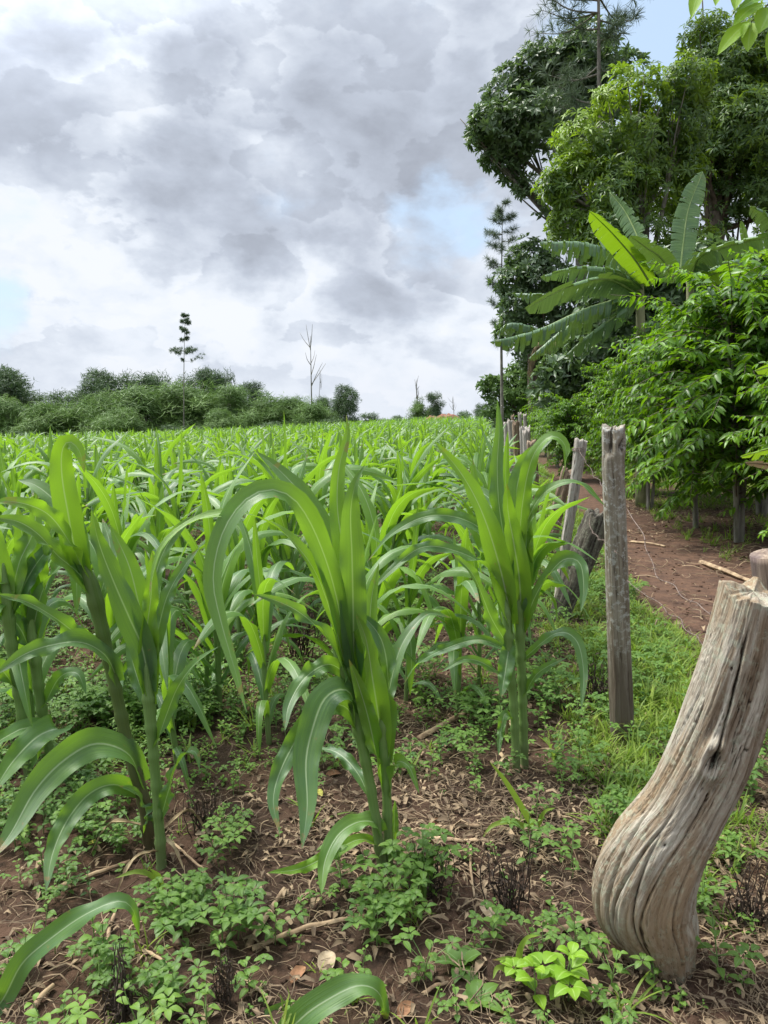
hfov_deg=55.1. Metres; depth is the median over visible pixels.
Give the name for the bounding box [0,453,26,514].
maize plant
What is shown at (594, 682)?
dead weed
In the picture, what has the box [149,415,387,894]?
maize plant
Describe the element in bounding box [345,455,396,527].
maize plant
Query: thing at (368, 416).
bush
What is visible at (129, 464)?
maize plant
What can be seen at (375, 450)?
maize plant
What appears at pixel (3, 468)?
maize plant
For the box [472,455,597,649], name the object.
maize plant
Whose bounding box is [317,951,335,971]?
fallen leaf
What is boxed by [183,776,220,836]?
dead weed
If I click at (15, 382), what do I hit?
broadleaf tree
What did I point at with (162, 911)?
weed
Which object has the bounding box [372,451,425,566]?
maize plant
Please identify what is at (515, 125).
broadleaf tree
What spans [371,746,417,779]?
weed
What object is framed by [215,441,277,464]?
maize plant
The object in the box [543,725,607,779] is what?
weed
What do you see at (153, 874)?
grass plant
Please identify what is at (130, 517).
maize plant
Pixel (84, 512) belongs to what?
maize plant
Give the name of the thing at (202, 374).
broadleaf tree
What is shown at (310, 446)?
maize plant
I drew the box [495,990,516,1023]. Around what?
weed
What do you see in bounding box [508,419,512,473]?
fence post
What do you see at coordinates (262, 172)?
sky
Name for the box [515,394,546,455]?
coffee bush
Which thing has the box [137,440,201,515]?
maize plant
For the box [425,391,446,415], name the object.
broadleaf tree
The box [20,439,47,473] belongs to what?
maize plant
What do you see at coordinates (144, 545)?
maize plant
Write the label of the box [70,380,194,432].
acacia tree
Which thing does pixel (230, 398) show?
acacia tree
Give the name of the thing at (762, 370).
banana plant
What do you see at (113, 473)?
maize plant
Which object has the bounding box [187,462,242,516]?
maize plant
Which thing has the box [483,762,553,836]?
grass plant
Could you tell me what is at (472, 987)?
weed
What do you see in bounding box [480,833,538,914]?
dead weed
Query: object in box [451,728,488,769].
weed
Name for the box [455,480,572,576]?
maize plant
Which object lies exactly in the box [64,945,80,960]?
weed
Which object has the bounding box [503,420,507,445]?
fence post
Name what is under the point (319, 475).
maize plant
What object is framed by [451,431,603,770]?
maize plant
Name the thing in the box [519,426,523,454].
fence post
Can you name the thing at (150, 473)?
maize plant
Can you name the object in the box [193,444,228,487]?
maize plant
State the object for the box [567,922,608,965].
weed
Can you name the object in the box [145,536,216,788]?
maize plant
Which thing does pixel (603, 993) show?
weed
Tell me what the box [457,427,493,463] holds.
maize plant
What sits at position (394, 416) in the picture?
bush
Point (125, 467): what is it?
maize plant
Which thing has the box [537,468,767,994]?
verge weeds
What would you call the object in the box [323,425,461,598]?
maize plant
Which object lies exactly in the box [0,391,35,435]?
acacia tree
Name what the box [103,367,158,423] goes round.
broadleaf tree
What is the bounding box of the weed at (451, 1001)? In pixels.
[437,984,467,1022]
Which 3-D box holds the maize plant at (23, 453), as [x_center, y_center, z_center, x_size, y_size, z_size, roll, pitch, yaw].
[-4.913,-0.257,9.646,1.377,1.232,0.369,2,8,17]
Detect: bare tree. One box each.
[301,327,324,403]
[415,379,418,401]
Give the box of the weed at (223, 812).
[217,802,238,829]
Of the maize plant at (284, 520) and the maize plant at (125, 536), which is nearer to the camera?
the maize plant at (125, 536)
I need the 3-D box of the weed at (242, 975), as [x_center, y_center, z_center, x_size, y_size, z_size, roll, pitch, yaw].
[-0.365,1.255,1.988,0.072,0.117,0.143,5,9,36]
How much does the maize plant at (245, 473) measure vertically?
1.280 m
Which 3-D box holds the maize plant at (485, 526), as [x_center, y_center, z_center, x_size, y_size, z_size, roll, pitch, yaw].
[0.266,0.358,3.124,0.681,1.658,0.451,0,7,0]
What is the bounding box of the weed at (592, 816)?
[581,798,608,838]
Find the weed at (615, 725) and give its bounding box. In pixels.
[608,720,645,744]
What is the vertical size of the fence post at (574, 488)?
1.529 m
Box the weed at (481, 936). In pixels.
[467,925,489,947]
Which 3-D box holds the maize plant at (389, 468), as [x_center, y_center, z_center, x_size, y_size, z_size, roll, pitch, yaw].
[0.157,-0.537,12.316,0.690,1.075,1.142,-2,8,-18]
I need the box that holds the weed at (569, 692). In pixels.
[537,683,578,709]
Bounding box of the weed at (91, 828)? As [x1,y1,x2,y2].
[71,808,141,855]
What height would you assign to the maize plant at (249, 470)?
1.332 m
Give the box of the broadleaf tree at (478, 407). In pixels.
[471,403,486,420]
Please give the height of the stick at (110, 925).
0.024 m
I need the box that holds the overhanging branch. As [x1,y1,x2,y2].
[688,0,767,59]
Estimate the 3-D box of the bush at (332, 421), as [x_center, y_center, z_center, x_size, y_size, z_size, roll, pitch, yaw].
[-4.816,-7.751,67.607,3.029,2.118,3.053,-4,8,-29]
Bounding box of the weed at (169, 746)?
[144,744,171,764]
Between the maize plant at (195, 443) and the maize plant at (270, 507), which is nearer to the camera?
the maize plant at (270, 507)
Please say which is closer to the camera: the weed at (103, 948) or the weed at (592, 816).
the weed at (103, 948)
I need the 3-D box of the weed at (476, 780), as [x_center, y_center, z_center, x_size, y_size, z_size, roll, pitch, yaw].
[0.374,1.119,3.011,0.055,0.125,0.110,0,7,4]
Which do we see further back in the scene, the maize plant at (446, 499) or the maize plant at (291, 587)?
the maize plant at (446, 499)
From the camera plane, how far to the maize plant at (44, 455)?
9.27 m
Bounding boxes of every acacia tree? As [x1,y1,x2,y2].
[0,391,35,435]
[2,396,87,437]
[30,392,96,435]
[69,385,129,436]
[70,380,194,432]
[83,404,153,436]
[140,377,222,429]
[149,376,231,430]
[189,383,252,429]
[192,405,251,431]
[230,388,287,428]
[256,393,329,426]
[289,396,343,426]
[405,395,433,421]
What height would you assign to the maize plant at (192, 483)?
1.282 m
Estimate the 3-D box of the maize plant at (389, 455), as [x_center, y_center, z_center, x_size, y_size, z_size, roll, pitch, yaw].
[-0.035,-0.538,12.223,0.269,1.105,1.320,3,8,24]
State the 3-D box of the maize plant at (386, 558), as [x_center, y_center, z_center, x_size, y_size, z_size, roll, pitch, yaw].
[-0.144,0.565,3.706,1.127,1.107,0.432,-2,8,-19]
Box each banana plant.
[490,192,679,506]
[496,323,585,459]
[670,171,767,498]
[741,364,767,469]
[749,206,767,260]
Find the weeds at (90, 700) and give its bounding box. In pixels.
[0,492,661,1023]
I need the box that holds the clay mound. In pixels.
[426,413,459,420]
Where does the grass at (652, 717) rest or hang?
on the ground at (660, 559)
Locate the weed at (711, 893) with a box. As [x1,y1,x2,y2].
[696,889,712,909]
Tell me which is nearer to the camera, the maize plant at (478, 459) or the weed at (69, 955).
the weed at (69, 955)
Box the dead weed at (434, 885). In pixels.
[408,838,454,902]
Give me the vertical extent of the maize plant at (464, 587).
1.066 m
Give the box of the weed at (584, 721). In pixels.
[572,709,591,731]
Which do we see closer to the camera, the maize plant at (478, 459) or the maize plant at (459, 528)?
the maize plant at (459, 528)
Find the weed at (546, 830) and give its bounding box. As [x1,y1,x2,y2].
[500,809,581,866]
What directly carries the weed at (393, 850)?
on the ground at (660, 559)
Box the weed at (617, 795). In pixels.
[599,784,637,823]
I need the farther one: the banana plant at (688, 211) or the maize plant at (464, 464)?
the banana plant at (688, 211)
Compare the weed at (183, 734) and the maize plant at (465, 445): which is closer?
the weed at (183, 734)
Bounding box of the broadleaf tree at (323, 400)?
[313,395,334,419]
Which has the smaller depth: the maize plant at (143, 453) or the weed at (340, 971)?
the weed at (340, 971)
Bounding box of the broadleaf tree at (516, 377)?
[475,352,553,425]
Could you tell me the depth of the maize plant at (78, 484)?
5.86 m
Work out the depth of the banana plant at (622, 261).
12.23 m
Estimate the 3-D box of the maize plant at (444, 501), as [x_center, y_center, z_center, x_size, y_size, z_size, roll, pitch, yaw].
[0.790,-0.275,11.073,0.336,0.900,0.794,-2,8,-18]
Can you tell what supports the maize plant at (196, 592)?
on the ground at (660, 559)
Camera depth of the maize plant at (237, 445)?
14.71 m
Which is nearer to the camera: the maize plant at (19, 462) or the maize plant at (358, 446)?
the maize plant at (19, 462)
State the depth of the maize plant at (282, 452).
8.98 m
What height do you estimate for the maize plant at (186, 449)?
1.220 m
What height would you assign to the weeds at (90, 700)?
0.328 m
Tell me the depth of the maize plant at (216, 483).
6.61 m
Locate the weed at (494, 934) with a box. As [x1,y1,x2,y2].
[468,905,515,942]
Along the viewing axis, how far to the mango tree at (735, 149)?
23.72 m
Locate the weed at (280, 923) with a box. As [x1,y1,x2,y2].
[243,902,309,945]
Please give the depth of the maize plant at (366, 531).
5.10 m
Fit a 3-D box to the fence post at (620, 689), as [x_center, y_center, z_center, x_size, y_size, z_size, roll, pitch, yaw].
[1.118,0.416,3.505,0.219,1.662,0.112,-1,7,-6]
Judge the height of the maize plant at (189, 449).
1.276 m
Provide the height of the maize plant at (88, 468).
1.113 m
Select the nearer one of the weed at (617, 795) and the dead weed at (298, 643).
the weed at (617, 795)
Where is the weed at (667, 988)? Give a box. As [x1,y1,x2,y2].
[645,970,688,1011]
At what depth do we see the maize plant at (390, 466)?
8.12 m
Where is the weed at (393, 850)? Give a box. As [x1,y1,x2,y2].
[349,823,462,915]
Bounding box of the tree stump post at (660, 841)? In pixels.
[592,576,767,984]
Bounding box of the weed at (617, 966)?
[580,932,654,991]
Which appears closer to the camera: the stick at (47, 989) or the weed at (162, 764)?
the stick at (47, 989)
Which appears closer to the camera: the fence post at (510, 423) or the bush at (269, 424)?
the fence post at (510, 423)
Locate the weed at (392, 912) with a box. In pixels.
[342,864,436,947]
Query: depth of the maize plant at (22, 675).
3.25 m
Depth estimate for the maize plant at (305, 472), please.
13.14 m
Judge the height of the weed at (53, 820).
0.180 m
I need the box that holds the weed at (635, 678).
[632,668,657,689]
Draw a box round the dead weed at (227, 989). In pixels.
[209,942,237,1009]
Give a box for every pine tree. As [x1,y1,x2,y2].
[168,313,204,427]
[483,195,520,433]
[524,0,644,444]
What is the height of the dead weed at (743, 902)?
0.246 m
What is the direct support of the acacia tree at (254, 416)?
on the ground at (660, 559)
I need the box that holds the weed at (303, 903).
[294,894,314,914]
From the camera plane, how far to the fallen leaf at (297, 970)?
2.06 m
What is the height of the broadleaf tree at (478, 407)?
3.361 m
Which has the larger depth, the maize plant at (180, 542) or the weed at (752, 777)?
the maize plant at (180, 542)
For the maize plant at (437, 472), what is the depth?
8.64 m
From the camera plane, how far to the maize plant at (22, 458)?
8.54 m
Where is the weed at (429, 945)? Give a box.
[391,926,461,982]
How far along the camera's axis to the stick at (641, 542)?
9.36 m
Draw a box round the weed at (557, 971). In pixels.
[500,941,590,1009]
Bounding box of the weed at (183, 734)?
[168,725,188,745]
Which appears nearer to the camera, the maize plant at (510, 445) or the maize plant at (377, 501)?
the maize plant at (377, 501)
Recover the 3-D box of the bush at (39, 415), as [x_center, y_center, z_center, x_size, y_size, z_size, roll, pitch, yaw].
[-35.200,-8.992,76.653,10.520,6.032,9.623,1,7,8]
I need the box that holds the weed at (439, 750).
[432,735,446,763]
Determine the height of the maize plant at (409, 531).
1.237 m
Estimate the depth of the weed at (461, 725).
3.50 m
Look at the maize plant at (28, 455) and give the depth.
11.60 m
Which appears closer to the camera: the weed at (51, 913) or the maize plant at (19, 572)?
the weed at (51, 913)
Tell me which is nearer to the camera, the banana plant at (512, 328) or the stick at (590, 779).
the stick at (590, 779)
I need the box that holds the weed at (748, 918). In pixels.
[736,912,759,937]
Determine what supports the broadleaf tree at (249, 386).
on the ground at (660, 559)
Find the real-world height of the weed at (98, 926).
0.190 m
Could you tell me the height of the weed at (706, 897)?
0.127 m
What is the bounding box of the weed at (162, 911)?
[132,876,206,926]
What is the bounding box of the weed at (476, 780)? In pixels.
[469,768,481,793]
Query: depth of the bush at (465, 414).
108.24 m
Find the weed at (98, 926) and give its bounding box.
[55,908,138,972]
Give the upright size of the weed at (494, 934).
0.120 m
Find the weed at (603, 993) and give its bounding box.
[587,983,637,1023]
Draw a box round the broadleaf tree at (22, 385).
[4,366,35,412]
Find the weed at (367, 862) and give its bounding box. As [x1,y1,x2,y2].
[316,845,379,888]
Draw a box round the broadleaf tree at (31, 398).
[17,386,58,416]
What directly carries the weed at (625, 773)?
on the ground at (660, 559)
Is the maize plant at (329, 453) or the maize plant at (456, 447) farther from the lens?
the maize plant at (456, 447)
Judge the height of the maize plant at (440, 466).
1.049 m
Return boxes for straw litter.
[0,495,767,1023]
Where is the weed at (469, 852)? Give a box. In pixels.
[457,843,479,859]
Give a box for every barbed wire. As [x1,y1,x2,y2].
[579,450,601,485]
[588,518,624,560]
[625,507,710,615]
[625,579,702,644]
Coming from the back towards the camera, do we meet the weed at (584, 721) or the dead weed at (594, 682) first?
the dead weed at (594, 682)
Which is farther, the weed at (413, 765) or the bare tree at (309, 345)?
the bare tree at (309, 345)
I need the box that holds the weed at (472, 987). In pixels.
[462,979,503,1013]
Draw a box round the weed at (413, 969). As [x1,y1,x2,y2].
[404,960,433,983]
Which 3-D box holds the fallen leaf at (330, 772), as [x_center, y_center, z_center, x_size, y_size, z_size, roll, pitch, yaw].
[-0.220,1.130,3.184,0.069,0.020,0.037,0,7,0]
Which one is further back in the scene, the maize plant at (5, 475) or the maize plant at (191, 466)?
the maize plant at (191, 466)
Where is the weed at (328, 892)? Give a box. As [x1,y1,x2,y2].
[305,878,338,906]
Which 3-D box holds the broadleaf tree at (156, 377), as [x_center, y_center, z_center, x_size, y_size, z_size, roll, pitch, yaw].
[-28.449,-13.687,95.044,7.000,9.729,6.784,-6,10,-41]
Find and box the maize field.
[0,415,495,482]
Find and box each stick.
[30,983,54,1008]
[40,859,129,895]
[106,912,115,941]
[140,947,166,962]
[174,842,205,871]
[235,970,273,1002]
[245,887,285,948]
[252,914,364,951]
[399,823,481,831]
[414,836,478,842]
[416,694,497,740]
[421,980,448,995]
[469,848,474,897]
[552,918,592,934]
[578,757,623,789]
[630,540,665,546]
[698,560,749,580]
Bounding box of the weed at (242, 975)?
[230,953,272,998]
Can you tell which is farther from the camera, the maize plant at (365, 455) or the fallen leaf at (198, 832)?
the maize plant at (365, 455)
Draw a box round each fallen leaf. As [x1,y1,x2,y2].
[195,827,213,834]
[290,965,305,983]
[317,789,322,795]
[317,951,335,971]
[326,769,340,775]
[397,1000,413,1018]
[479,905,494,916]
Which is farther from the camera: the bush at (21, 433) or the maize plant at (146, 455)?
the bush at (21, 433)
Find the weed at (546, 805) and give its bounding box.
[541,798,553,812]
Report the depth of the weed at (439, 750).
3.33 m
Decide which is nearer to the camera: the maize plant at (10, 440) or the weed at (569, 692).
the weed at (569, 692)
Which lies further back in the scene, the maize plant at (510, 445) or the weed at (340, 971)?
the maize plant at (510, 445)
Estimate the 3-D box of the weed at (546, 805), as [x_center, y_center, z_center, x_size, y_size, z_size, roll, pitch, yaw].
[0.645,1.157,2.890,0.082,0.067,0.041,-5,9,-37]
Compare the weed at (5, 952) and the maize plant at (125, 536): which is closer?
the weed at (5, 952)
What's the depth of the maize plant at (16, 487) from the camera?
7.10 m
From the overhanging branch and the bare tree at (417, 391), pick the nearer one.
the overhanging branch
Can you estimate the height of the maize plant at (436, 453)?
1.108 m
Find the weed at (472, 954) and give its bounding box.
[435,945,480,983]
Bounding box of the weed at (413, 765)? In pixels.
[411,760,424,771]
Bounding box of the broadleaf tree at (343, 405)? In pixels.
[330,383,361,422]
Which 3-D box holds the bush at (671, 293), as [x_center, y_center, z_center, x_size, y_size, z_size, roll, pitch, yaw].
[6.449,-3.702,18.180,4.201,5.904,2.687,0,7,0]
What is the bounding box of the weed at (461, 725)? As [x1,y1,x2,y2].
[445,720,466,742]
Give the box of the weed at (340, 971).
[319,957,371,980]
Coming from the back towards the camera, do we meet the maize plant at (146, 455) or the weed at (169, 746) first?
the maize plant at (146, 455)
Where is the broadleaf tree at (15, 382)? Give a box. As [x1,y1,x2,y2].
[0,363,37,432]
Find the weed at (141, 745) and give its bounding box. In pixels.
[135,741,147,756]
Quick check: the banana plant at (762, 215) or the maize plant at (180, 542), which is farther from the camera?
the banana plant at (762, 215)
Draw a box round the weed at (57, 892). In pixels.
[33,861,84,908]
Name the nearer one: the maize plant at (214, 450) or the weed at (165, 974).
the weed at (165, 974)
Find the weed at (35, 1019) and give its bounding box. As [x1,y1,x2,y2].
[26,1017,40,1023]
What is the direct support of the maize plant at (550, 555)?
on the ground at (660, 559)
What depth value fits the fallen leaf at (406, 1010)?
1.92 m
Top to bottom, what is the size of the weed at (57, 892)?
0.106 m
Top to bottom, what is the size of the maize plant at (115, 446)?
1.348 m
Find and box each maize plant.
[0,429,53,464]
[0,434,183,889]
[0,436,39,456]
[0,436,40,506]
[0,440,18,477]
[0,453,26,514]
[0,462,223,656]
[0,472,89,631]
[0,494,73,786]
[0,495,44,648]
[0,507,86,755]
[0,542,82,728]
[0,892,139,1015]
[3,440,42,461]
[4,437,92,499]
[4,451,46,486]
[5,434,165,568]
[5,448,33,484]
[5,454,31,512]
[5,491,13,556]
[7,446,47,509]
[8,436,91,495]
[19,443,47,478]
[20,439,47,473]
[20,494,127,568]
[23,449,93,536]
[25,464,44,498]
[44,473,137,575]
[45,443,151,523]
[47,426,111,537]
[47,440,100,482]
[63,510,200,686]
[73,444,139,522]
[76,443,151,508]
[79,443,133,515]
[80,461,147,519]
[81,434,206,579]
[81,439,139,490]
[82,456,146,554]
[84,484,193,664]
[85,444,108,469]
[87,453,309,709]
[90,423,215,547]
[90,510,218,891]
[105,441,132,470]
[107,467,202,577]
[108,439,188,491]
[108,440,173,488]
[110,523,317,700]
[111,432,137,456]
[113,452,147,491]
[115,428,255,621]
[116,463,149,546]
[123,446,170,480]
[130,484,176,605]
[134,434,176,463]
[135,443,209,538]
[135,454,172,510]
[136,511,203,617]
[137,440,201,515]
[139,444,264,561]
[141,445,227,528]
[142,443,166,491]
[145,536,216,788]
[146,437,184,470]
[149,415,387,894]
[153,438,217,510]
[161,440,203,467]
[162,432,270,530]
[169,452,198,511]
[169,497,303,664]
[175,437,203,480]
[185,439,212,500]
[186,443,246,515]
[187,457,233,570]
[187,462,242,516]
[187,492,301,666]
[188,441,211,505]
[191,446,311,537]
[192,457,212,525]
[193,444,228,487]
[193,444,384,618]
[193,516,318,754]
[199,417,397,630]
[199,443,237,472]
[203,438,237,461]
[203,444,305,608]
[211,452,233,471]
[213,428,327,564]
[213,431,328,519]
[213,463,270,556]
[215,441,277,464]
[233,443,311,555]
[235,436,262,457]
[236,438,326,505]
[245,516,474,720]
[250,429,275,468]
[252,432,379,590]
[258,511,318,594]
[260,432,304,459]
[264,973,389,1023]
[265,436,308,463]
[267,438,313,475]
[289,455,385,529]
[291,441,337,503]
[299,465,439,693]
[303,432,336,466]
[303,440,312,478]
[304,447,313,483]
[305,440,391,518]
[306,442,383,490]
[307,507,499,705]
[316,433,339,451]
[316,481,411,617]
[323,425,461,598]
[327,458,468,570]
[336,430,382,464]
[342,433,392,465]
[342,435,379,479]
[345,444,383,525]
[345,444,388,498]
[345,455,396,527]
[349,564,450,868]
[363,437,389,513]
[366,451,408,489]
[367,431,423,486]
[367,478,395,523]
[368,400,520,784]
[371,450,407,491]
[371,523,568,685]
[372,446,394,472]
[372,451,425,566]
[375,433,461,534]
[377,440,447,515]
[377,452,460,533]
[379,442,455,488]
[385,442,442,534]
[393,457,569,611]
[394,527,489,719]
[397,457,465,563]
[402,475,443,571]
[415,447,468,528]
[426,452,458,507]
[428,423,546,537]
[429,433,551,541]
[431,494,568,635]
[434,445,447,497]
[436,450,544,552]
[436,480,455,506]
[438,449,461,506]
[445,433,465,481]
[446,427,518,505]
[446,467,489,487]
[448,484,474,551]
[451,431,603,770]
[454,434,488,542]
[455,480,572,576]
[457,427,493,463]
[457,436,488,468]
[461,473,586,576]
[468,429,531,467]
[470,427,571,608]
[470,435,489,471]
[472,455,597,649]
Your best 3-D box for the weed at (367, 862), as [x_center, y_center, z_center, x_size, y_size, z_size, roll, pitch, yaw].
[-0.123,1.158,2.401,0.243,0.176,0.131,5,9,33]
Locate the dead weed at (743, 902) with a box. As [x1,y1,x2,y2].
[725,853,767,933]
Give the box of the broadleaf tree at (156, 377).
[146,369,171,428]
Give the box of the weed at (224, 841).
[197,812,254,866]
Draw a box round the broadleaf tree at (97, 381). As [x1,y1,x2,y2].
[70,366,122,410]
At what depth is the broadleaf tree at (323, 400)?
88.91 m
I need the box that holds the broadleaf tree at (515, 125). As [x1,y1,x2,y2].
[460,14,650,445]
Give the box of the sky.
[0,0,767,419]
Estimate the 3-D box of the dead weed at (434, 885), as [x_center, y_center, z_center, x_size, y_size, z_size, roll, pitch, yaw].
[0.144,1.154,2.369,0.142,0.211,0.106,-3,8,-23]
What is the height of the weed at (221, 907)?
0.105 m
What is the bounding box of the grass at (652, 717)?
[0,443,767,1023]
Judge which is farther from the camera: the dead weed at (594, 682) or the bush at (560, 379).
the bush at (560, 379)
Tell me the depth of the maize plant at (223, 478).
6.38 m
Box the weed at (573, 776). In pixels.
[553,761,581,792]
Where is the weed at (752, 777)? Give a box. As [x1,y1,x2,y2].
[742,748,767,802]
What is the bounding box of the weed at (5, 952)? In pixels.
[0,937,24,974]
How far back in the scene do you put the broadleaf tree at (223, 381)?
93.77 m
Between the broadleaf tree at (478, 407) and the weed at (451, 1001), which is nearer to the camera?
the weed at (451, 1001)
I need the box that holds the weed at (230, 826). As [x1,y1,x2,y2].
[220,807,252,833]
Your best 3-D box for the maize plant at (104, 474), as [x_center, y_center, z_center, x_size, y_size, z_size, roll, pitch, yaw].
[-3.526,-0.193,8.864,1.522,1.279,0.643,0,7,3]
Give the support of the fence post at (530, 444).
on the ground at (660, 559)
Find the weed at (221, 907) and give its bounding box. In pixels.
[216,896,231,928]
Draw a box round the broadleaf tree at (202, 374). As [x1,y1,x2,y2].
[172,365,215,394]
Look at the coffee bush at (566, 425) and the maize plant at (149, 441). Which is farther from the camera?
the coffee bush at (566, 425)
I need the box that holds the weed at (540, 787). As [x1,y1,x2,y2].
[518,782,561,819]
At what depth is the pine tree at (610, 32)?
25.31 m
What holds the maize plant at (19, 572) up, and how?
on the ground at (660, 559)
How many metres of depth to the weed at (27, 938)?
2.04 m
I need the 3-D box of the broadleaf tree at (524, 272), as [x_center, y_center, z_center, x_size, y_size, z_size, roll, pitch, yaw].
[6.868,-6.943,30.187,4.943,8.994,3.662,4,8,29]
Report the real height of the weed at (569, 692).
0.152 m
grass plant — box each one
[116,869,163,888]
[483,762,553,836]
[493,934,537,978]
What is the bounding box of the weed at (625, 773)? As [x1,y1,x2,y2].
[616,760,639,779]
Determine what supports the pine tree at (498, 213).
on the ground at (660, 559)
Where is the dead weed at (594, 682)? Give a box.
[576,653,607,705]
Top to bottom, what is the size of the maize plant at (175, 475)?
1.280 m
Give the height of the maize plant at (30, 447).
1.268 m
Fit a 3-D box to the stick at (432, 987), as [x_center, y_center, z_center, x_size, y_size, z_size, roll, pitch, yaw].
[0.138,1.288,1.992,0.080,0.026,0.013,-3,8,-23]
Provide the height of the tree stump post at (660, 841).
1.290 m
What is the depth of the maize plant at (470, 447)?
12.29 m
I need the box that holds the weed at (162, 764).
[145,757,166,783]
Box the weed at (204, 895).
[141,867,226,911]
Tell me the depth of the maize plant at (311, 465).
7.37 m
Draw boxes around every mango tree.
[530,48,727,349]
[669,0,767,243]
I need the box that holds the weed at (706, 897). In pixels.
[697,878,712,916]
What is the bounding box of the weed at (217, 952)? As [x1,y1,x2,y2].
[211,930,228,975]
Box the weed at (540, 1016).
[531,1009,554,1023]
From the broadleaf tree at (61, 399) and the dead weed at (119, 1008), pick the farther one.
the broadleaf tree at (61, 399)
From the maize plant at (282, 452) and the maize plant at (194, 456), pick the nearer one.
the maize plant at (282, 452)
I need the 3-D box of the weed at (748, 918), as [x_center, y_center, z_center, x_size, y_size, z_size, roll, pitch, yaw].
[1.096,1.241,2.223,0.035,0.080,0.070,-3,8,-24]
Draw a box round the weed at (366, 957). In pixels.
[354,944,371,974]
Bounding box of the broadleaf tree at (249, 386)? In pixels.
[219,380,268,423]
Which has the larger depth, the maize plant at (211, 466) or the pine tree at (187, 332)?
the pine tree at (187, 332)
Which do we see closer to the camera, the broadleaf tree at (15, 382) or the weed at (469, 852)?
the weed at (469, 852)
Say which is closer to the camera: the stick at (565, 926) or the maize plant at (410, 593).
the stick at (565, 926)
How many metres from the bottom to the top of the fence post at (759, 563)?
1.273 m
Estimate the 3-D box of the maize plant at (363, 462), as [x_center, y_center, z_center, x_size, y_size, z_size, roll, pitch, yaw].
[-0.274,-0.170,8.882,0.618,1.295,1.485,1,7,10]
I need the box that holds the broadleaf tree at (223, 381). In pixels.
[207,367,236,403]
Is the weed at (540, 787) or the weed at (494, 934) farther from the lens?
the weed at (540, 787)
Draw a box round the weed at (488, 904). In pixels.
[480,897,509,931]
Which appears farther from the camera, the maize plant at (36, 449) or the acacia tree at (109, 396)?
the acacia tree at (109, 396)
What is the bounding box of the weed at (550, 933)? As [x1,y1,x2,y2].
[512,911,560,952]
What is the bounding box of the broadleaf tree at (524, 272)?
[487,232,580,438]
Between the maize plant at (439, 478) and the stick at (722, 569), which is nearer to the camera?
the stick at (722, 569)
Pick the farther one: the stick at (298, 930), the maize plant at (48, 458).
the maize plant at (48, 458)
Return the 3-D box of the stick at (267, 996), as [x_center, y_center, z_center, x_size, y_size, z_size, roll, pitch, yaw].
[-0.357,1.298,2.010,0.014,0.030,0.176,-7,10,-42]
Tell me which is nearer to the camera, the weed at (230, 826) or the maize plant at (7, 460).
the weed at (230, 826)
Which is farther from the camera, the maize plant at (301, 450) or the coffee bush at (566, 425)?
the coffee bush at (566, 425)
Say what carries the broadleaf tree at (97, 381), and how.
on the ground at (660, 559)
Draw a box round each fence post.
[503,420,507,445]
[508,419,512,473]
[512,420,519,467]
[518,412,521,426]
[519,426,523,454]
[522,425,530,451]
[523,413,527,427]
[527,439,538,521]
[545,465,571,558]
[547,508,603,620]
[554,438,587,596]
[602,424,633,743]
[749,548,767,589]
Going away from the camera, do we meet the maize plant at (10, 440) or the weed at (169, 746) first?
the weed at (169, 746)
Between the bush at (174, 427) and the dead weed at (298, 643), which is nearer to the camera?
the dead weed at (298, 643)
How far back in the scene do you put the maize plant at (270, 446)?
13.54 m
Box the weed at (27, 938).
[14,928,35,952]
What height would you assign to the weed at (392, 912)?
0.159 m
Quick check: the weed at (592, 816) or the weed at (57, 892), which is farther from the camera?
the weed at (592, 816)
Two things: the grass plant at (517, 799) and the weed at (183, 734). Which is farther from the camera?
the weed at (183, 734)
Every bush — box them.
[4,427,41,437]
[159,423,188,432]
[258,421,282,427]
[317,417,340,426]
[358,411,383,422]
[391,415,401,420]
[456,409,471,418]
[474,409,495,427]
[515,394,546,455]
[524,335,617,436]
[527,391,604,476]
[527,394,590,467]
[547,403,606,457]
[558,242,707,380]
[570,358,634,482]
[584,316,701,509]
[593,285,766,527]
[595,301,730,480]
[613,253,767,542]
[661,250,767,515]
[677,246,767,526]
[684,232,767,423]
[720,316,767,541]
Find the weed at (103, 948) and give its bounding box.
[81,936,135,996]
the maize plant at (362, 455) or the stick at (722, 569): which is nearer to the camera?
the stick at (722, 569)
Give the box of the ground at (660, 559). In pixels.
[0,419,767,1023]
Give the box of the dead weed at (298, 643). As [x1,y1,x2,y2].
[286,599,321,660]
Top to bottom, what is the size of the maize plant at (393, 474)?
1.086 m
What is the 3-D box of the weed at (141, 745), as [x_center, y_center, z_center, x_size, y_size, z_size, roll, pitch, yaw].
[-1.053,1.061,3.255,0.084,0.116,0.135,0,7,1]
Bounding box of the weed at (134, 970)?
[107,965,148,995]
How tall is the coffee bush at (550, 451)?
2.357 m
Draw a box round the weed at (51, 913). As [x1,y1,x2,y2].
[34,900,56,928]
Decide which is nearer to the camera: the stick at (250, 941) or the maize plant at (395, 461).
the stick at (250, 941)
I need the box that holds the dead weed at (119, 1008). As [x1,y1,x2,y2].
[96,929,148,1023]
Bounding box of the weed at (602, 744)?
[580,727,610,762]
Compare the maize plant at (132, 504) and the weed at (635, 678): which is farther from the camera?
the maize plant at (132, 504)
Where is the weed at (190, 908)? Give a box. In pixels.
[148,874,270,950]
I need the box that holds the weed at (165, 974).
[110,944,214,1019]
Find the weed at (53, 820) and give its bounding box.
[49,805,96,844]
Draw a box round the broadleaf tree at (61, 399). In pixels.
[24,387,87,432]

